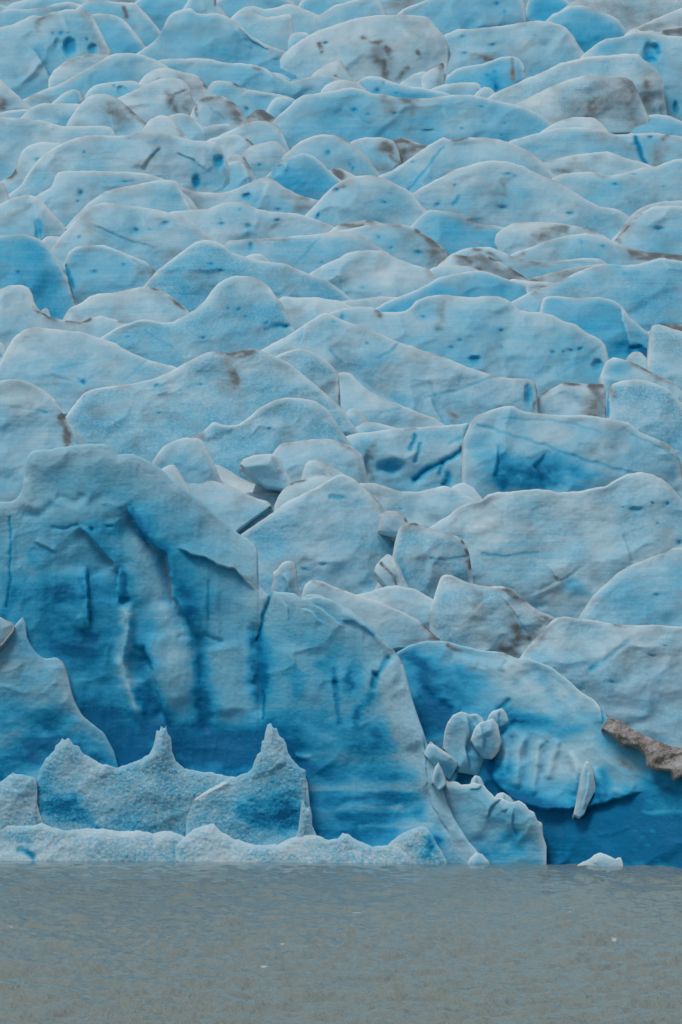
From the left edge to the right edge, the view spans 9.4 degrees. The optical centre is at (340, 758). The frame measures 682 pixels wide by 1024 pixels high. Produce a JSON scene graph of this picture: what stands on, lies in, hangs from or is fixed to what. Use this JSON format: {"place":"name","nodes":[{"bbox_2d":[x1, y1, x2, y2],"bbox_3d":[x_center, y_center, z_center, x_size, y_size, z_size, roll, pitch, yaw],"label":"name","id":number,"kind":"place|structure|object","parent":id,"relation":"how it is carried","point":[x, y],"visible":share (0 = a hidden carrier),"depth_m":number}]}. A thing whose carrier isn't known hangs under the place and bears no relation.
{"place":"outdoors","nodes":[
{"label":"outdoors","id":0,"kind":"place"},
{"bbox_2d":[0,0,574,14],"bbox_3d":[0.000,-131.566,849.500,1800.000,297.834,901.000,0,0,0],"label":"terrain","id":1,"kind":"structure","parent":0,"point":[393,7],"depth_m":921.61},
{"bbox_2d":[1,142,60,194],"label":"serac","id":2,"kind":"object","parent":1,"relation":"on","point":[31,156],"visible":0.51,"depth_m":731.30},
{"bbox_2d":[0,195,65,239],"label":"serac","id":3,"kind":"object","parent":1,"relation":"on","point":[33,216],"visible":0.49,"depth_m":685.49},
{"bbox_2d":[0,234,75,319],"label":"serac","id":4,"kind":"object","parent":1,"relation":"on","point":[34,265],"visible":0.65,"depth_m":619.22},
{"bbox_2d":[0,2,79,26],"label":"serac","id":5,"kind":"object","parent":1,"relation":"on","point":[10,16],"visible":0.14,"depth_m":878.38},
{"bbox_2d":[0,379,85,501],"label":"serac","id":6,"kind":"object","parent":1,"relation":"on","point":[32,417],"visible":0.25,"depth_m":485.33},
{"bbox_2d":[21,103,79,125],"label":"serac","id":7,"kind":"object","parent":1,"relation":"on","point":[60,114],"visible":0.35,"depth_m":785.06},
{"bbox_2d":[0,9,111,99],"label":"serac","id":8,"kind":"object","parent":1,"relation":"on","point":[36,51],"visible":0.41,"depth_m":827.64},
{"bbox_2d":[0,117,115,180],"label":"serac","id":9,"kind":"object","parent":1,"relation":"on","point":[18,136],"visible":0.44,"depth_m":739.83},
{"bbox_2d":[0,285,127,349],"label":"serac","id":10,"kind":"object","parent":1,"relation":"on","point":[20,311],"visible":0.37,"depth_m":595.55},
{"bbox_2d":[48,54,108,87],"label":"serac","id":11,"kind":"object","parent":1,"relation":"on","point":[66,70],"visible":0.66,"depth_m":820.42},
{"bbox_2d":[0,327,176,416],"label":"serac","id":12,"kind":"object","parent":1,"relation":"on","point":[66,370],"visible":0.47,"depth_m":556.65},
{"bbox_2d":[23,53,167,106],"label":"serac","id":13,"kind":"object","parent":1,"relation":"on","point":[117,67],"visible":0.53,"depth_m":811.37},
{"bbox_2d":[66,94,146,135],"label":"serac","id":14,"kind":"object","parent":1,"relation":"on","point":[118,116],"visible":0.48,"depth_m":779.99},
{"bbox_2d":[63,245,155,304],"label":"serac","id":15,"kind":"object","parent":1,"relation":"on","point":[90,270],"visible":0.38,"depth_m":629.68},
{"bbox_2d":[84,81,141,98],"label":"serac","id":16,"kind":"object","parent":1,"relation":"on","point":[118,89],"visible":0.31,"depth_m":803.99},
{"bbox_2d":[35,171,197,227],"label":"serac","id":17,"kind":"object","parent":1,"relation":"on","point":[66,197],"visible":0.23,"depth_m":700.50},
{"bbox_2d":[92,13,144,53],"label":"serac","id":18,"kind":"object","parent":1,"relation":"on","point":[119,34],"visible":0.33,"depth_m":856.35},
{"bbox_2d":[8,132,229,198],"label":"serac","id":19,"kind":"object","parent":1,"relation":"on","point":[195,166],"visible":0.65,"depth_m":727.87},
{"bbox_2d":[77,0,160,46],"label":"serac","id":20,"kind":"object","parent":1,"relation":"on","point":[139,21],"visible":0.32,"depth_m":868.83},
{"bbox_2d":[63,287,188,322],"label":"serac","id":21,"kind":"object","parent":1,"relation":"on","point":[139,303],"visible":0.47,"depth_m":612.72},
{"bbox_2d":[65,180,191,229],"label":"serac","id":22,"kind":"object","parent":1,"relation":"on","point":[167,196],"visible":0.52,"depth_m":687.99},
{"bbox_2d":[52,203,212,271],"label":"serac","id":23,"kind":"object","parent":1,"relation":"on","point":[155,239],"visible":0.48,"depth_m":668.31},
{"bbox_2d":[118,78,194,122],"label":"serac","id":24,"kind":"object","parent":1,"relation":"on","point":[146,103],"visible":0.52,"depth_m":790.91},
{"bbox_2d":[135,0,187,30],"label":"serac","id":25,"kind":"object","parent":1,"relation":"on","point":[158,12],"visible":0.27,"depth_m":884.45},
{"bbox_2d":[141,115,187,138],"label":"serac","id":26,"kind":"object","parent":1,"relation":"on","point":[162,123],"visible":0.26,"depth_m":770.17},
{"bbox_2d":[139,68,206,103],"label":"serac","id":27,"kind":"object","parent":1,"relation":"on","point":[197,85],"visible":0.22,"depth_m":806.43},
{"bbox_2d":[152,437,222,483],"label":"serac","id":28,"kind":"object","parent":1,"relation":"on","point":[190,459],"visible":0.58,"depth_m":477.65},
{"bbox_2d":[101,276,294,367],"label":"serac","id":29,"kind":"object","parent":1,"relation":"on","point":[232,314],"visible":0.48,"depth_m":586.42},
{"bbox_2d":[168,113,238,140],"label":"serac","id":30,"kind":"object","parent":1,"relation":"on","point":[190,127],"visible":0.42,"depth_m":770.78},
{"bbox_2d":[66,349,358,461],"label":"serac","id":31,"kind":"object","parent":1,"relation":"on","point":[148,419],"visible":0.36,"depth_m":502.58},
{"bbox_2d":[137,8,296,81],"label":"serac","id":32,"kind":"object","parent":1,"relation":"on","point":[187,33],"visible":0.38,"depth_m":833.64},
{"bbox_2d":[190,94,244,126],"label":"serac","id":33,"kind":"object","parent":1,"relation":"on","point":[209,110],"visible":0.45,"depth_m":788.04},
{"bbox_2d":[186,481,270,532],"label":"serac","id":34,"kind":"object","parent":1,"relation":"on","point":[237,510],"visible":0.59,"depth_m":473.83},
{"bbox_2d":[204,80,255,118],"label":"serac","id":35,"kind":"object","parent":1,"relation":"on","point":[232,91],"visible":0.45,"depth_m":799.23},
{"bbox_2d":[208,135,252,157],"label":"serac","id":36,"kind":"object","parent":1,"relation":"on","point":[229,145],"visible":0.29,"depth_m":760.57},
{"bbox_2d":[216,161,256,192],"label":"serac","id":37,"kind":"object","parent":1,"relation":"on","point":[241,174],"visible":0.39,"depth_m":726.72},
{"bbox_2d":[0,444,477,863],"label":"ice cliff","id":38,"kind":"structure","parent":1,"relation":"on","point":[139,607],"depth_m":412.56},
{"bbox_2d":[302,580,440,652],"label":"ice slab","id":39,"kind":"structure","parent":38,"relation":"on","point":[396,630],"depth_m":416.42},
{"bbox_2d":[424,742,457,781],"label":"ice block","id":40,"kind":"structure","parent":38,"relation":"attached to","point":[435,755],"depth_m":398.93},
{"bbox_2d":[143,240,351,312],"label":"serac","id":41,"kind":"object","parent":1,"relation":"on","point":[191,277],"visible":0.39,"depth_m":626.81},
{"bbox_2d":[207,121,289,150],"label":"serac","id":42,"kind":"object","parent":1,"relation":"on","point":[256,132],"visible":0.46,"depth_m":767.63},
{"bbox_2d":[158,58,341,99],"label":"serac","id":43,"kind":"object","parent":1,"relation":"on","point":[208,72],"visible":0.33,"depth_m":814.49},
{"bbox_2d":[181,177,318,215],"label":"serac","id":44,"kind":"object","parent":1,"relation":"on","point":[268,194],"visible":0.38,"depth_m":706.52},
{"bbox_2d":[169,202,333,244],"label":"serac","id":45,"kind":"object","parent":1,"relation":"on","point":[223,223],"visible":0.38,"depth_m":681.77},
{"bbox_2d":[216,0,294,17],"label":"serac","id":46,"kind":"object","parent":1,"relation":"on","point":[230,8],"visible":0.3,"depth_m":888.53},
{"bbox_2d":[238,492,280,534],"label":"crevasse","id":47,"kind":"structure","parent":1,"relation":"on","point":[271,498],"depth_m":476.04},
{"bbox_2d":[239,454,291,491],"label":"ice block","id":48,"kind":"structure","parent":47,"relation":"on","point":[267,471],"depth_m":475.00},
{"bbox_2d":[231,12,293,50],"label":"serac","id":49,"kind":"object","parent":1,"relation":"on","point":[275,31],"visible":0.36,"depth_m":857.89},
{"bbox_2d":[241,141,287,178],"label":"serac","id":50,"kind":"object","parent":1,"relation":"on","point":[263,160],"visible":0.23,"depth_m":741.52},
{"bbox_2d":[188,397,350,483],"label":"serac","id":51,"kind":"object","parent":1,"relation":"on","point":[270,427],"visible":0.26,"depth_m":490.01},
{"bbox_2d":[230,4,322,34],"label":"serac","id":52,"kind":"object","parent":1,"relation":"on","point":[304,20],"visible":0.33,"depth_m":876.43},
{"bbox_2d":[266,153,341,199],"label":"serac","id":53,"kind":"object","parent":1,"relation":"on","point":[307,175],"visible":0.32,"depth_m":719.69},
{"bbox_2d":[274,474,334,510],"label":"serac","id":54,"kind":"object","parent":1,"relation":"on","point":[295,489],"visible":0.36,"depth_m":473.01},
{"bbox_2d":[224,231,389,273],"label":"serac","id":55,"kind":"object","parent":1,"relation":"on","point":[308,254],"visible":0.25,"depth_m":654.90},
{"bbox_2d":[276,348,340,406],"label":"serac","id":56,"kind":"object","parent":1,"relation":"on","point":[321,373],"visible":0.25,"depth_m":509.77},
{"bbox_2d":[253,439,368,492],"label":"serac","id":57,"kind":"object","parent":1,"relation":"on","point":[294,458],"visible":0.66,"depth_m":480.41},
{"bbox_2d":[278,296,351,330],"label":"serac","id":58,"kind":"object","parent":1,"relation":"on","point":[301,311],"visible":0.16,"depth_m":608.96},
{"bbox_2d":[241,475,394,595],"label":"serac","id":59,"kind":"object","parent":1,"relation":"on","point":[326,531],"visible":0.4,"depth_m":444.55},
{"bbox_2d":[378,511,408,540],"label":"serac","id":60,"kind":"object","parent":59,"relation":"on","point":[390,523],"visible":0.62,"depth_m":441.86},
{"bbox_2d":[282,134,379,176],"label":"serac","id":61,"kind":"object","parent":1,"relation":"on","point":[329,152],"visible":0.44,"depth_m":741.97},
{"bbox_2d":[315,0,384,28],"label":"serac","id":62,"kind":"object","parent":1,"relation":"on","point":[340,13],"visible":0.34,"depth_m":877.03},
{"bbox_2d":[280,14,448,83],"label":"serac","id":63,"kind":"object","parent":1,"relation":"on","point":[399,48],"visible":0.62,"depth_m":831.65},
{"bbox_2d":[305,175,426,226],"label":"serac","id":64,"kind":"object","parent":1,"relation":"on","point":[366,197],"visible":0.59,"depth_m":689.24},
{"bbox_2d":[310,250,437,299],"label":"serac","id":65,"kind":"object","parent":1,"relation":"on","point":[356,275],"visible":0.37,"depth_m":635.05},
{"bbox_2d":[350,137,401,174],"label":"serac","id":66,"kind":"object","parent":1,"relation":"on","point":[382,155],"visible":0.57,"depth_m":748.63},
{"bbox_2d":[338,372,444,427],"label":"serac","id":67,"kind":"object","parent":1,"relation":"on","point":[365,401],"visible":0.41,"depth_m":529.48},
{"bbox_2d":[340,223,448,269],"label":"serac","id":68,"kind":"object","parent":1,"relation":"on","point":[412,245],"visible":0.23,"depth_m":665.08},
{"bbox_2d":[357,585,432,628],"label":"serac","id":69,"kind":"object","parent":1,"relation":"on","point":[414,603],"visible":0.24,"depth_m":427.43},
{"bbox_2d":[374,554,408,587],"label":"serac","id":70,"kind":"object","parent":69,"relation":"on","point":[387,571],"visible":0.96,"depth_m":430.05},
{"bbox_2d":[262,313,537,424],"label":"serac","id":71,"kind":"object","parent":1,"relation":"on","point":[444,391],"visible":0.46,"depth_m":538.55},
{"bbox_2d":[357,76,449,98],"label":"serac","id":72,"kind":"object","parent":1,"relation":"on","point":[375,85],"visible":0.32,"depth_m":812.56},
{"bbox_2d":[346,423,469,491],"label":"serac","id":73,"kind":"object","parent":1,"relation":"on","point":[413,459],"visible":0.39,"depth_m":488.92},
{"bbox_2d":[272,88,551,149],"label":"serac","id":74,"kind":"object","parent":1,"relation":"on","point":[349,115],"visible":0.61,"depth_m":773.39},
{"bbox_2d":[359,483,475,527],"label":"serac","id":75,"kind":"object","parent":1,"relation":"on","point":[428,508],"visible":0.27,"depth_m":471.52},
{"bbox_2d":[392,523,473,598],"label":"serac","id":76,"kind":"object","parent":1,"relation":"on","point":[426,558],"visible":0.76,"depth_m":432.37},
{"bbox_2d":[375,271,529,311],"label":"serac","id":77,"kind":"object","parent":1,"relation":"on","point":[473,283],"visible":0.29,"depth_m":618.86},
{"bbox_2d":[411,210,502,254],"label":"serac","id":78,"kind":"object","parent":1,"relation":"on","point":[449,232],"visible":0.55,"depth_m":681.47},
{"bbox_2d":[397,0,525,34],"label":"serac","id":79,"kind":"object","parent":1,"relation":"on","point":[446,16],"visible":0.41,"depth_m":874.93},
{"bbox_2d":[378,137,554,192],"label":"serac","id":80,"kind":"object","parent":1,"relation":"on","point":[437,159],"visible":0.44,"depth_m":729.08},
{"bbox_2d":[329,295,608,398],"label":"serac","id":81,"kind":"object","parent":1,"relation":"on","point":[496,336],"visible":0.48,"depth_m":568.53},
{"bbox_2d":[437,253,527,279],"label":"serac","id":82,"kind":"object","parent":1,"relation":"on","point":[480,262],"visible":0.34,"depth_m":649.33},
{"bbox_2d":[445,56,526,92],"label":"serac","id":83,"kind":"object","parent":1,"relation":"on","point":[498,74],"visible":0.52,"depth_m":821.53},
{"bbox_2d":[429,575,554,658],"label":"serac","id":84,"kind":"object","parent":1,"relation":"on","point":[511,622],"visible":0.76,"depth_m":423.52},
{"bbox_2d":[444,20,583,77],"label":"serac","id":85,"kind":"object","parent":1,"relation":"on","point":[536,47],"visible":0.48,"depth_m":835.77},
{"bbox_2d":[413,161,628,239],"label":"serac","id":86,"kind":"object","parent":1,"relation":"on","point":[503,194],"visible":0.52,"depth_m":698.29},
{"bbox_2d":[440,247,606,278],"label":"serac","id":87,"kind":"object","parent":1,"relation":"on","point":[527,269],"visible":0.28,"depth_m":653.99},
{"bbox_2d":[374,472,681,617],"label":"serac","id":88,"kind":"object","parent":1,"relation":"on","point":[561,554],"visible":0.46,"depth_m":439.44},
{"bbox_2d":[397,641,681,867],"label":"ice cliff","id":89,"kind":"structure","parent":1,"relation":"on","point":[577,772],"depth_m":395.40},
{"bbox_2d":[442,712,484,775],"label":"ice block","id":90,"kind":"structure","parent":89,"relation":"on","point":[458,746],"depth_m":401.35},
{"bbox_2d":[470,719,500,759],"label":"ice block","id":91,"kind":"structure","parent":89,"relation":"on","point":[485,740],"depth_m":399.23},
{"bbox_2d":[525,0,569,21],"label":"serac","id":92,"kind":"object","parent":1,"relation":"on","point":[541,10],"visible":0.23,"depth_m":882.49},
{"bbox_2d":[494,222,609,254],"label":"serac","id":93,"kind":"object","parent":1,"relation":"on","point":[512,238],"visible":0.38,"depth_m":680.37},
{"bbox_2d":[461,406,681,498],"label":"serac","id":94,"kind":"object","parent":1,"relation":"on","point":[508,448],"visible":0.74,"depth_m":484.09},
{"bbox_2d":[538,382,605,417],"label":"serac","id":95,"kind":"object","parent":1,"relation":"on","point":[566,398],"visible":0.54,"depth_m":539.07},
{"bbox_2d":[540,117,609,132],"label":"serac","id":96,"kind":"object","parent":1,"relation":"on","point":[589,122],"visible":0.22,"depth_m":771.65},
{"bbox_2d":[488,53,666,114],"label":"serac","id":97,"kind":"object","parent":1,"relation":"on","point":[642,74],"visible":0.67,"depth_m":790.17},
{"bbox_2d":[515,75,649,132],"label":"serac","id":98,"kind":"object","parent":1,"relation":"on","point":[613,104],"visible":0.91,"depth_m":779.83},
{"bbox_2d":[546,5,625,52],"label":"serac","id":99,"kind":"object","parent":1,"relation":"on","point":[588,28],"visible":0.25,"depth_m":858.56},
{"bbox_2d":[539,296,648,359],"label":"serac","id":100,"kind":"object","parent":1,"relation":"on","point":[615,328],"visible":0.42,"depth_m":587.17},
{"bbox_2d":[509,127,681,166],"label":"serac","id":101,"kind":"object","parent":1,"relation":"on","point":[654,149],"visible":0.49,"depth_m":751.03},
{"bbox_2d":[510,233,681,264],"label":"serac","id":102,"kind":"object","parent":1,"relation":"on","point":[584,245],"visible":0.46,"depth_m":665.14},
{"bbox_2d":[511,258,681,331],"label":"serac","id":103,"kind":"object","parent":1,"relation":"on","point":[646,296],"visible":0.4,"depth_m":609.63},
{"bbox_2d":[544,151,652,176],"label":"serac","id":104,"kind":"object","parent":1,"relation":"on","point":[607,163],"visible":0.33,"depth_m":739.61},
{"bbox_2d":[519,617,681,747],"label":"serac","id":105,"kind":"object","parent":1,"relation":"on","point":[630,676],"visible":0.81,"depth_m":417.69},
{"bbox_2d":[552,159,681,216],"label":"serac","id":106,"kind":"object","parent":1,"relation":"on","point":[629,193],"visible":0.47,"depth_m":712.43},
{"bbox_2d":[559,0,681,32],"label":"serac","id":107,"kind":"object","parent":1,"relation":"on","point":[630,14],"visible":0.27,"depth_m":873.63},
{"bbox_2d":[579,547,681,626],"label":"serac","id":108,"kind":"object","parent":1,"relation":"on","point":[647,591],"visible":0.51,"depth_m":433.81},
{"bbox_2d":[580,33,681,120],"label":"serac","id":109,"kind":"object","parent":1,"relation":"on","point":[662,54],"visible":0.38,"depth_m":801.96},
{"bbox_2d":[598,357,681,406],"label":"serac","id":110,"kind":"object","parent":1,"relation":"on","point":[615,370],"visible":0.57,"depth_m":560.26},
{"bbox_2d":[606,379,681,465],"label":"serac","id":111,"kind":"object","parent":1,"relation":"on","point":[651,409],"visible":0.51,"depth_m":515.32},
{"bbox_2d":[608,114,681,135],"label":"serac","id":112,"kind":"object","parent":1,"relation":"on","point":[663,124],"visible":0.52,"depth_m":777.09},
{"bbox_2d":[614,206,681,254],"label":"serac","id":113,"kind":"object","parent":1,"relation":"on","point":[657,229],"visible":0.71,"depth_m":671.74},
{"bbox_2d":[637,8,681,31],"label":"serac","id":114,"kind":"object","parent":1,"relation":"on","point":[673,19],"visible":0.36,"depth_m":867.43},
{"bbox_2d":[646,325,681,389],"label":"serac","id":115,"kind":"object","parent":1,"relation":"on","point":[664,354],"visible":0.51,"depth_m":571.12},
{"bbox_2d":[0,861,681,1023],"bbox_3d":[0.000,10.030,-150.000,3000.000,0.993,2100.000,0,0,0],"label":"water","id":116,"kind":"structure","parent":0,"point":[128,942],"depth_m":222.25},
{"bbox_2d":[0,773,43,828],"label":"ice cone","id":117,"kind":"object","parent":116,"relation":"on","point":[18,801],"visible":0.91,"depth_m":408.04},
{"bbox_2d":[0,823,183,861],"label":"snow fan","id":118,"kind":"object","parent":116,"relation":"in","point":[41,842],"visible":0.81,"depth_m":404.51},
{"bbox_2d":[37,726,232,836],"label":"ice cone","id":119,"kind":"object","parent":116,"relation":"in","point":[158,788],"visible":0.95,"depth_m":407.36},
{"bbox_2d":[186,723,309,844],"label":"ice cone","id":120,"kind":"object","parent":116,"relation":"in","point":[262,799],"visible":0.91,"depth_m":403.87},
{"bbox_2d":[175,824,411,863],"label":"snow fan","id":121,"kind":"object","parent":116,"relation":"in","point":[210,843],"visible":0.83,"depth_m":399.54},
{"bbox_2d":[383,826,446,863],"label":"snow fan","id":122,"kind":"object","parent":116,"relation":"in","point":[418,845],"visible":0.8,"depth_m":395.13},
{"bbox_2d":[443,780,546,864],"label":"ice block","id":123,"kind":"structure","parent":116,"relation":"in","point":[497,830],"depth_m":394.79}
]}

